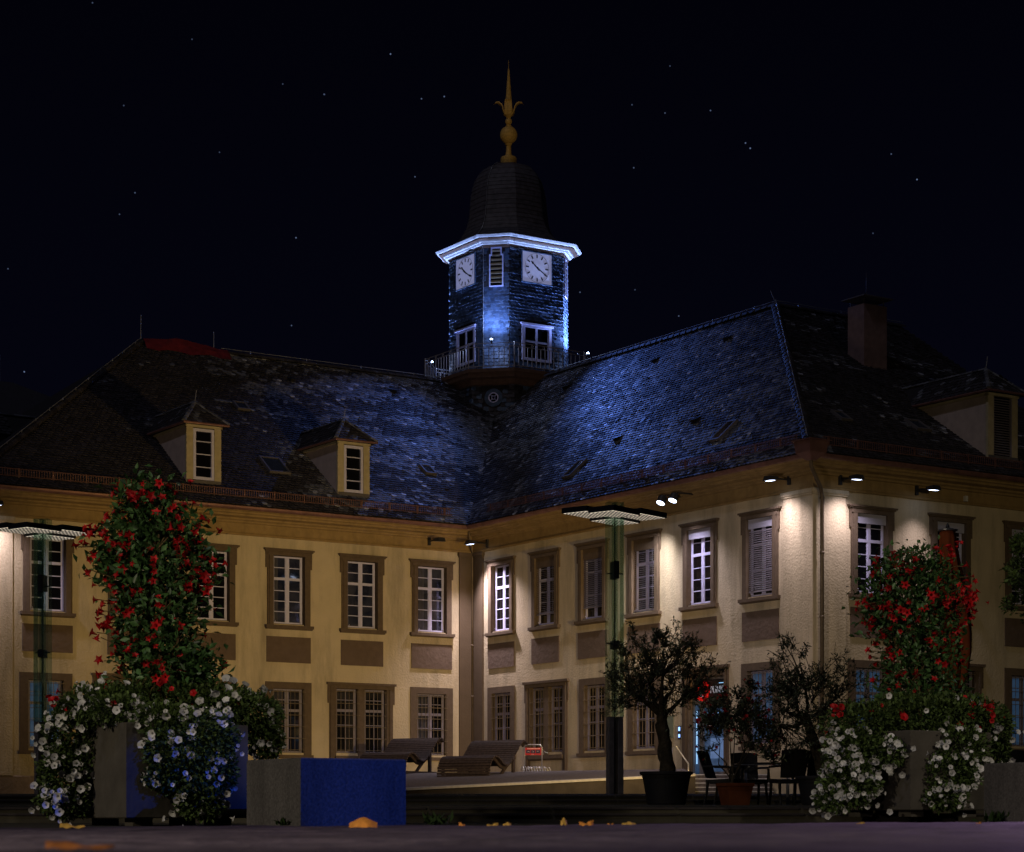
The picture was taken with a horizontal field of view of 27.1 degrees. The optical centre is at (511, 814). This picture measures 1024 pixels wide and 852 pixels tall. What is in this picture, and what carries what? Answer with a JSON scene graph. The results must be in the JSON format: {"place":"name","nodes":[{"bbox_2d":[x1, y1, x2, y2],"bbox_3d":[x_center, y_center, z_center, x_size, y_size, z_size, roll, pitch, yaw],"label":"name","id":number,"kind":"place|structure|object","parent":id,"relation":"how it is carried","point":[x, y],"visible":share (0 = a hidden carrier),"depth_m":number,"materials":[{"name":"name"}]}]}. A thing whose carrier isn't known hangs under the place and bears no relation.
{"place":"outdoors","nodes":[
{"label":"outdoors","id":0,"kind":"place"},
{"bbox_2d":[0,381,49,414],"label":"house","id":1,"kind":"structure","parent":0,"point":[17,399],"depth_m":97.03,"materials":[{"name":"tile"}]},
{"bbox_2d":[0,794,983,827],"bbox_3d":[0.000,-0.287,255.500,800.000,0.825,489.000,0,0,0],"label":"plaza","id":2,"kind":"structure","parent":0,"point":[32,821],"depth_m":25.60,"materials":[{"name":"stone"}]},
{"bbox_2d":[0,521,95,793],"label":"street lamp","id":3,"kind":"object","parent":2,"relation":"on","point":[42,531],"visible":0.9,"depth_m":49.69,"materials":[{"name":"metal"}]},
{"bbox_2d":[76,722,247,825],"bbox_3d":[-3.447,-0.385,20.876,1.265,0.980,1.265,0,0,-33],"label":"planter","id":4,"kind":"object","parent":2,"relation":"on","point":[118,790],"visible":0.59,"depth_m":20.28,"materials":[{"name":"concrete"}]},
{"bbox_2d":[71,462,235,714],"bbox_3d":[-3.529,-2.161,20.895,1.658,2.589,1.192,0,0,0],"label":"climbing mandevilla","id":5,"kind":"object","parent":4,"relation":"in","point":[146,547],"visible":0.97,"depth_m":20.73,"materials":[{"name":"green plant"}]},
{"bbox_2d":[28,671,286,825],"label":"petunias","id":6,"kind":"object","parent":4,"relation":"in","point":[84,707],"visible":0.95,"depth_m":20.40,"materials":[{"name":"green plant"}]},
{"bbox_2d":[274,817,291,825],"bbox_3d":[-1.943,0.081,18.005,0.179,0.142,0.162,0,0,36],"label":"weed","id":7,"kind":"object","parent":2,"relation":"on","point":[282,822],"visible":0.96,"depth_m":17.98,"materials":[{"name":"green plant"}]},
{"bbox_2d":[247,758,405,825],"bbox_3d":[-1.687,-0.200,19.234,1.060,0.600,1.060,0,0,-33],"label":"stone block","id":8,"kind":"object","parent":2,"relation":"on","point":[321,791],"depth_m":18.82,"materials":[{"name":"stone"}]},
{"bbox_2d":[0,796,800,796],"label":"kerb","id":9,"kind":"structure","parent":2,"relation":"on","point":[510,796],"depth_m":40.98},
{"bbox_2d":[0,800,800,800],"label":"kerb","id":10,"kind":"structure","parent":2,"relation":"on","point":[518,800],"depth_m":39.98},
{"bbox_2d":[0,807,825,808],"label":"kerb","id":11,"kind":"structure","parent":2,"relation":"on","point":[563,807],"depth_m":25.58,"materials":[{"name":"grey stone"}]},
{"bbox_2d":[0,813,983,815],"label":"kerb","id":12,"kind":"structure","parent":2,"relation":"on","point":[602,814],"depth_m":25.18,"materials":[{"name":"grey stone"}]},
{"bbox_2d":[0,273,1023,793],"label":"town hall","id":13,"kind":"structure","parent":2,"relation":"on","point":[360,617],"depth_m":69.87,"materials":[{"name":"beige paint"}]},
{"bbox_2d":[18,672,72,753],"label":"window","id":14,"kind":"structure","parent":13,"relation":"in","point":[30,691],"depth_m":66.24,"materials":[{"name":"brown stone"}]},
{"bbox_2d":[20,534,75,617],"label":"window","id":15,"kind":"structure","parent":13,"relation":"in","point":[53,551],"depth_m":66.50,"materials":[{"name":"brown stone"}]},
{"bbox_2d":[105,535,141,619],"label":"window","id":16,"kind":"structure","parent":13,"relation":"in","point":[109,593],"depth_m":67.50,"materials":[{"name":"brown stone"}]},
{"bbox_2d":[91,673,166,697],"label":"window","id":17,"kind":"structure","parent":13,"relation":"in","point":[94,674],"depth_m":67.48,"materials":[{"name":"brown stone"}]},
{"bbox_2d":[188,543,239,626],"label":"window","id":18,"kind":"structure","parent":13,"relation":"in","point":[219,591],"depth_m":69.76,"materials":[{"name":"brown stone"}]},
{"bbox_2d":[206,679,236,705],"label":"window","id":19,"kind":"structure","parent":13,"relation":"in","point":[206,679],"depth_m":69.62,"materials":[{"name":"brown stone"}]},
{"bbox_2d":[263,547,314,630],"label":"window","id":20,"kind":"structure","parent":13,"relation":"in","point":[284,574],"depth_m":71.07,"materials":[{"name":"brown stone"}]},
{"bbox_2d":[265,681,313,757],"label":"window","id":21,"kind":"structure","parent":13,"relation":"in","point":[290,698],"depth_m":71.26,"materials":[{"name":"brown stone"}]},
{"bbox_2d":[326,682,396,758],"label":"window","id":22,"kind":"structure","parent":13,"relation":"in","point":[342,701],"depth_m":72.49,"materials":[{"name":"brown stone"}]},
{"bbox_2d":[338,553,386,634],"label":"window","id":23,"kind":"structure","parent":13,"relation":"in","point":[357,578],"depth_m":72.61,"materials":[{"name":"brown stone"}]},
{"bbox_2d":[410,687,452,760],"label":"window","id":24,"kind":"structure","parent":13,"relation":"in","point":[427,719],"depth_m":74.17,"materials":[{"name":"brown stone"}]},
{"bbox_2d":[408,558,455,638],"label":"window","id":25,"kind":"structure","parent":13,"relation":"in","point":[427,582],"depth_m":74.13,"materials":[{"name":"brown stone"}]},
{"bbox_2d":[428,537,445,545],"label":"wall floodlight","id":26,"kind":"object","parent":13,"relation":"attached to","point":[439,539],"depth_m":73.31,"materials":[{"name":"metal"}]},
{"bbox_2d":[464,539,488,547],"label":"wall floodlight","id":27,"kind":"object","parent":13,"relation":"attached to","point":[469,542],"depth_m":73.73,"materials":[{"name":"metal"}]},
{"bbox_2d":[484,555,515,637],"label":"window","id":28,"kind":"structure","parent":13,"relation":"in","point":[504,575],"depth_m":73.54,"materials":[{"name":"brown stone"}]},
{"bbox_2d":[487,685,515,758],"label":"window","id":29,"kind":"structure","parent":13,"relation":"in","point":[504,707],"depth_m":73.54,"materials":[{"name":"brown stone"}]},
{"bbox_2d":[424,60,589,415],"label":"clock tower","id":30,"kind":"structure","parent":13,"relation":"on","point":[508,298],"depth_m":85.33,"materials":[{"name":"stone"}]},
{"bbox_2d":[454,324,476,367],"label":"window","id":31,"kind":"structure","parent":30,"relation":"in","point":[465,335],"depth_m":85.87,"materials":[{"name":"white wood"}]},
{"bbox_2d":[485,388,501,406],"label":"round window","id":32,"kind":"structure","parent":30,"relation":"in","point":[493,397],"depth_m":84.09,"materials":[{"name":"metal"}]},
{"bbox_2d":[520,321,553,363],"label":"window","id":33,"kind":"structure","parent":30,"relation":"in","point":[531,333],"depth_m":85.31,"materials":[{"name":"white wood"}]},
{"bbox_2d":[527,547,560,631],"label":"window","id":34,"kind":"structure","parent":13,"relation":"in","point":[548,566],"depth_m":71.28,"materials":[{"name":"brown stone"}]},
{"bbox_2d":[522,678,569,770],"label":"window","id":35,"kind":"structure","parent":13,"relation":"in","point":[560,694],"depth_m":71.03,"materials":[{"name":"brown stone"}]},
{"bbox_2d":[574,538,609,625],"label":"window","id":36,"kind":"structure","parent":13,"relation":"in","point":[596,558],"depth_m":68.91,"materials":[{"name":"brown stone"}]},
{"bbox_2d":[576,676,609,756],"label":"window","id":37,"kind":"structure","parent":13,"relation":"in","point":[596,722],"depth_m":69.03,"materials":[{"name":"brown stone"}]},
{"bbox_2d":[625,674,660,754],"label":"window","id":38,"kind":"structure","parent":13,"relation":"in","point":[646,735],"depth_m":66.75,"materials":[{"name":"brown stone"}]},
{"bbox_2d":[624,528,662,618],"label":"window","id":39,"kind":"structure","parent":13,"relation":"in","point":[647,550],"depth_m":66.65,"materials":[{"name":"brown stone"}]},
{"bbox_2d":[656,494,679,504],"bbox_3d":[4.790,-9.579,64.733,0.899,0.322,0.294,0,0,-33],"label":"round spotlight","id":40,"kind":"object","parent":13,"relation":"attached to","point":[661,499],"visible":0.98,"depth_m":64.50,"materials":[{"name":"metal"}]},
{"bbox_2d":[668,492,692,502],"bbox_3d":[5.119,-9.579,64.231,0.899,0.322,0.294,0,0,-33],"label":"round spotlight","id":41,"kind":"object","parent":13,"relation":"attached to","point":[673,497],"visible":1,"depth_m":64.01,"materials":[{"name":"metal"}]},
{"bbox_2d":[678,518,718,611],"bbox_3d":[5.706,-7.530,64.236,0.330,2.680,1.860,0,0,-33],"label":"window","id":42,"kind":"structure","parent":13,"relation":"in","point":[704,539],"depth_m":64.28,"materials":[{"name":"brown stone"}]},
{"bbox_2d":[737,506,781,604],"bbox_3d":[7.261,-7.530,61.860,0.330,2.680,1.860,0,0,-33],"label":"window","id":43,"kind":"structure","parent":13,"relation":"in","point":[764,544],"depth_m":61.87,"materials":[{"name":"brown stone"}]},
{"bbox_2d":[738,661,780,749],"bbox_3d":[7.257,-3.170,61.857,0.260,2.540,1.800,0,0,-33],"label":"window","id":44,"kind":"structure","parent":13,"relation":"in","point":[759,676],"depth_m":61.93,"materials":[{"name":"brown stone"}]},
{"bbox_2d":[763,475,790,484],"bbox_3d":[7.575,-9.570,60.476,0.900,0.280,0.312,0,0,-33],"label":"wall floodlight","id":45,"kind":"object","parent":13,"relation":"attached to","point":[772,478],"depth_m":60.28,"materials":[{"name":"metal"}]},
{"bbox_2d":[838,474,864,484],"bbox_3d":[9.548,-9.520,60.054,0.312,0.280,0.900,0,0,-33],"label":"wall floodlight","id":46,"kind":"object","parent":13,"relation":"attached to","point":[856,477],"depth_m":59.77,"materials":[{"name":"metal"}]},
{"bbox_2d":[848,659,892,726],"bbox_3d":[10.265,-3.220,61.151,1.720,2.440,0.190,0,0,-33],"label":"window","id":47,"kind":"structure","parent":13,"relation":"in","point":[856,693],"depth_m":61.03,"materials":[{"name":"blue glass"}]},
{"bbox_2d":[847,504,897,600],"bbox_3d":[10.323,-7.530,61.153,1.860,2.680,0.330,0,0,-33],"label":"window","id":48,"kind":"structure","parent":13,"relation":"in","point":[866,523],"depth_m":61.13,"materials":[{"name":"brown stone"}]},
{"bbox_2d":[915,485,940,495],"bbox_3d":[12.033,-9.470,61.681,0.312,0.280,0.900,0,0,-33],"label":"wall floodlight","id":49,"kind":"object","parent":13,"relation":"attached to","point":[933,488],"depth_m":61.43,"materials":[{"name":"metal"}]},
{"bbox_2d":[927,512,975,603],"bbox_3d":[12.950,-7.530,62.872,1.860,2.680,0.330,0,0,-33],"label":"window","id":50,"kind":"structure","parent":13,"relation":"in","point":[937,521],"depth_m":63.01,"materials":[{"name":"brown stone"}]},
{"bbox_2d":[919,661,985,719],"bbox_3d":[12.975,-2.725,62.889,2.680,3.550,0.250,0,0,-33],"label":"window","id":51,"kind":"structure","parent":13,"relation":"in","point":[978,674],"depth_m":63.41,"materials":[{"name":"brown stone"}]},
{"bbox_2d":[1002,520,1023,610],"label":"window","id":52,"kind":"structure","parent":13,"relation":"in","point":[1009,526],"depth_m":64.11,"materials":[{"name":"brown stone"}]},
{"bbox_2d":[1004,668,1023,749],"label":"window","id":53,"kind":"structure","parent":13,"relation":"in","point":[1013,683],"depth_m":64.44,"materials":[{"name":"brown stone"}]},
{"bbox_2d":[406,776,694,793],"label":"retaining wall","id":54,"kind":"structure","parent":2,"relation":"on","point":[633,786],"depth_m":57.95,"materials":[{"name":"grey concrete"}]},
{"bbox_2d":[406,773,695,789],"bbox_3d":[-0.750,-0.818,58.075,11.500,0.648,0.350,0,0,0],"label":"coping","id":55,"kind":"object","parent":54,"relation":"on","point":[516,783],"visible":0.54,"depth_m":57.90,"materials":[{"name":"stone"}]},
{"bbox_2d":[562,504,666,793],"bbox_3d":[2.270,-3.690,47.000,1.400,6.440,2.041,0,0,38],"label":"street lamp","id":56,"kind":"object","parent":2,"relation":"on","point":[615,515],"visible":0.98,"depth_m":46.90,"materials":[{"name":"metal"}]},
{"bbox_2d":[640,771,692,804],"bbox_3d":[2.760,-0.480,38.000,0.956,0.590,0.956,0,0,0],"label":"tree pot","id":57,"kind":"object","parent":2,"relation":"on","point":[665,787],"visible":1,"depth_m":37.66,"materials":[{"name":"plastic"}]},
{"bbox_2d":[598,615,731,770],"bbox_3d":[2.694,-2.148,37.984,2.230,2.824,1.604,0,0,-20],"label":"olive tree","id":58,"kind":"object","parent":57,"relation":"in","point":[657,668],"visible":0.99,"depth_m":37.88,"materials":[{"name":"green plant"}]},
{"bbox_2d":[696,751,742,804],"bbox_3d":[3.616,-0.652,37.034,0.724,0.950,0.564,0,0,28],"label":"rattan chair","id":59,"kind":"object","parent":2,"relation":"on","point":[708,769],"visible":0.79,"depth_m":36.98,"materials":[{"name":"black wicker"}]},
{"bbox_2d":[695,774,773,793],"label":"entrance steps","id":60,"kind":"structure","parent":2,"relation":"on","point":[700,783],"depth_m":60.72,"materials":[{"name":"stone"}]},
{"bbox_2d":[672,746,688,770],"bbox_3d":[4.836,-1.311,60.631,0.152,1.330,0.786,0,0,-36],"label":"handrail","id":61,"kind":"object","parent":60,"relation":"on","point":[677,748],"visible":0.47,"depth_m":60.60,"materials":[{"name":"silver metal"}]},
{"bbox_2d":[716,783,754,804],"bbox_3d":[3.780,-0.345,36.000,0.499,0.390,0.499,0,0,-17],"label":"terracotta pot","id":62,"kind":"object","parent":2,"relation":"on","point":[735,793],"visible":0.89,"depth_m":35.81,"materials":[{"name":"ceramic"}]},
{"bbox_2d":[688,676,786,782],"bbox_3d":[3.854,-1.426,36.027,1.524,1.863,1.232,0,0,27],"label":"oleander bush","id":63,"kind":"object","parent":62,"relation":"in","point":[716,717],"visible":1,"depth_m":35.94,"materials":[{"name":"green plant"}]},
{"bbox_2d":[731,753,767,804],"bbox_3d":[4.285,-0.662,38.371,0.564,0.950,0.724,0,0,-12],"label":"rattan chair","id":64,"kind":"object","parent":2,"relation":"on","point":[752,774],"visible":0.5,"depth_m":38.58,"materials":[{"name":"black wicker"}]},
{"bbox_2d":[734,762,788,804],"bbox_3d":[4.570,-0.552,37.597,1.200,0.740,0.805,0,0,0],"label":"cafe table","id":65,"kind":"object","parent":2,"relation":"on","point":[750,764],"visible":0.44,"depth_m":37.27,"materials":[{"name":"black metal"}]},
{"bbox_2d":[767,749,809,804],"bbox_3d":[4.738,-0.642,36.329,0.564,0.950,0.724,0,0,-14],"label":"rattan chair","id":66,"kind":"object","parent":2,"relation":"on","point":[795,764],"visible":0.84,"depth_m":36.10,"materials":[{"name":"black wicker"}]},
{"bbox_2d":[792,751,816,804],"bbox_3d":[5.245,-0.652,36.932,0.564,0.950,0.724,0,0,-20],"label":"rattan chair","id":67,"kind":"object","parent":2,"relation":"on","point":[811,769],"visible":0.11,"depth_m":36.66,"materials":[{"name":"black wicker"}]},
{"bbox_2d":[795,776,833,804],"bbox_3d":[5.220,-0.410,36.000,0.840,0.500,0.840,0,0,0],"label":"tree pot","id":68,"kind":"object","parent":2,"relation":"on","point":[806,785],"visible":0.42,"depth_m":35.77,"materials":[{"name":"plastic"}]},
{"bbox_2d":[750,630,872,775],"bbox_3d":[5.064,-1.836,35.921,1.890,2.586,1.626,0,0,31],"label":"olive tree","id":69,"kind":"object","parent":68,"relation":"in","point":[802,716],"visible":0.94,"depth_m":35.92,"materials":[{"name":"green plant"}]},
{"bbox_2d":[841,730,990,816],"bbox_3d":[4.685,-0.470,24.883,1.276,0.980,1.276,0,0,-33],"label":"planter","id":70,"kind":"object","parent":2,"relation":"on","point":[903,796],"visible":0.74,"depth_m":24.18,"materials":[{"name":"concrete"}]},
{"bbox_2d":[809,688,1023,819],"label":"petunias","id":71,"kind":"object","parent":70,"relation":"in","point":[850,766],"visible":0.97,"depth_m":24.23,"materials":[{"name":"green plant"}]},
{"bbox_2d":[841,534,1004,728],"bbox_3d":[4.762,-2.032,24.998,1.689,2.489,1.496,0,0,32],"label":"climbing mandevilla","id":72,"kind":"object","parent":70,"relation":"in","point":[898,618],"visible":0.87,"depth_m":24.82,"materials":[{"name":"green plant"}]},
{"bbox_2d":[928,523,971,688],"bbox_3d":[6.167,-2.135,30.000,0.633,3.970,0.600,0,0,0],"label":"closed parasol","id":73,"kind":"object","parent":2,"relation":"on","point":[947,534],"visible":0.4,"depth_m":29.84,"materials":[{"name":"fabric"}]},
{"bbox_2d":[972,809,1008,821],"bbox_3d":[4.877,0.031,21.548,0.318,0.183,0.348,0,0,-29],"label":"weed","id":74,"kind":"object","parent":2,"relation":"on","point":[992,817],"visible":0.75,"depth_m":21.51,"materials":[{"name":"green plant"}]},
{"bbox_2d":[984,762,1023,821],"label":"stone block","id":75,"kind":"object","parent":2,"relation":"on","point":[1004,787],"depth_m":21.54,"materials":[{"name":"stone"}]},
{"bbox_2d":[0,822,1023,851],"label":"pavement","id":76,"kind":"structure","parent":0,"point":[899,837],"depth_m":4.81,"materials":[{"name":"grey stone"}]},
{"bbox_2d":[60,823,84,827],"bbox_3d":[-1.924,0.046,9.300,0.097,0.025,0.094,0,0,41],"label":"fallen leaf","id":77,"kind":"object","parent":76,"relation":"on","point":[66,825],"visible":1,"depth_m":9.29,"materials":[{"name":"plant"}]},
{"bbox_2d":[45,841,114,849],"bbox_3d":[-0.660,0.046,3.250,0.092,0.013,0.089,0,0,36],"label":"fallen leaf","id":78,"kind":"object","parent":76,"relation":"on","point":[65,845],"visible":1,"depth_m":3.23,"materials":[{"name":"orange plant"}]},
{"bbox_2d":[349,817,376,827],"bbox_3d":[-0.616,0.030,8.800,0.101,0.044,0.101,0,0,39],"label":"fallen leaf","id":79,"kind":"object","parent":76,"relation":"on","point":[363,822],"visible":1,"depth_m":8.78,"materials":[{"name":"orange plant"}]},
{"bbox_2d":[422,810,453,824],"bbox_3d":[-0.380,0.019,10.898,0.166,0.103,0.203,0,0,0],"label":"weed","id":80,"kind":"object","parent":76,"relation":"on","point":[435,819],"visible":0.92,"depth_m":10.87,"materials":[{"name":"green plant"}]},
{"bbox_2d":[560,817,566,824],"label":"fallen leaf","id":81,"kind":"object","parent":76,"relation":"on","point":[563,821],"visible":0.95,"depth_m":9.39,"materials":[{"name":"plant"}]},
{"bbox_2d":[579,820,593,825],"bbox_3d":[0.322,0.034,9.200,0.055,0.027,0.055,0,0,35],"label":"fallen leaf","id":82,"kind":"object","parent":76,"relation":"on","point":[589,823],"visible":1,"depth_m":9.19,"materials":[{"name":"orange plant"}]},
{"bbox_2d":[622,822,635,824],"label":"fallen leaf","id":83,"kind":"object","parent":76,"relation":"on","point":[628,823],"visible":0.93,"depth_m":9.49,"materials":[{"name":"plant"}]},
{"bbox_2d":[0,0,1023,407],"label":"sky","id":84,"kind":"structure","parent":0,"point":[288,178],"materials":[{"name":"black"}]},
{"bbox_2d":[406,769,686,786],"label":"terrace","id":85,"kind":"structure","parent":0,"point":[421,779],"depth_m":61.56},
{"bbox_2d":[359,738,444,773],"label":"wooden lounger","id":86,"kind":"object","parent":85,"relation":"on","point":[417,751],"visible":0.69,"depth_m":69.18,"materials":[{"name":"brown wood"}]},
{"bbox_2d":[437,740,527,776],"bbox_3d":[-0.880,-1.693,64.953,1.862,1.246,2.388,0,0,30],"label":"wooden lounger","id":87,"kind":"object","parent":85,"relation":"on","point":[478,758],"visible":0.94,"depth_m":64.39,"materials":[{"name":"brown wood"}]},
{"bbox_2d":[521,744,550,770],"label":"bicycle rack","id":88,"kind":"object","parent":85,"relation":"on","point":[533,751],"visible":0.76,"depth_m":66.97,"materials":[{"name":"silver metal"}]},
{"bbox_2d":[998,527,1023,623],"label":"climbing mandevilla","id":89,"kind":"object","parent":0,"point":[1015,578],"visible":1,"depth_m":26.97,"materials":[{"name":"green plant"}]}
]}

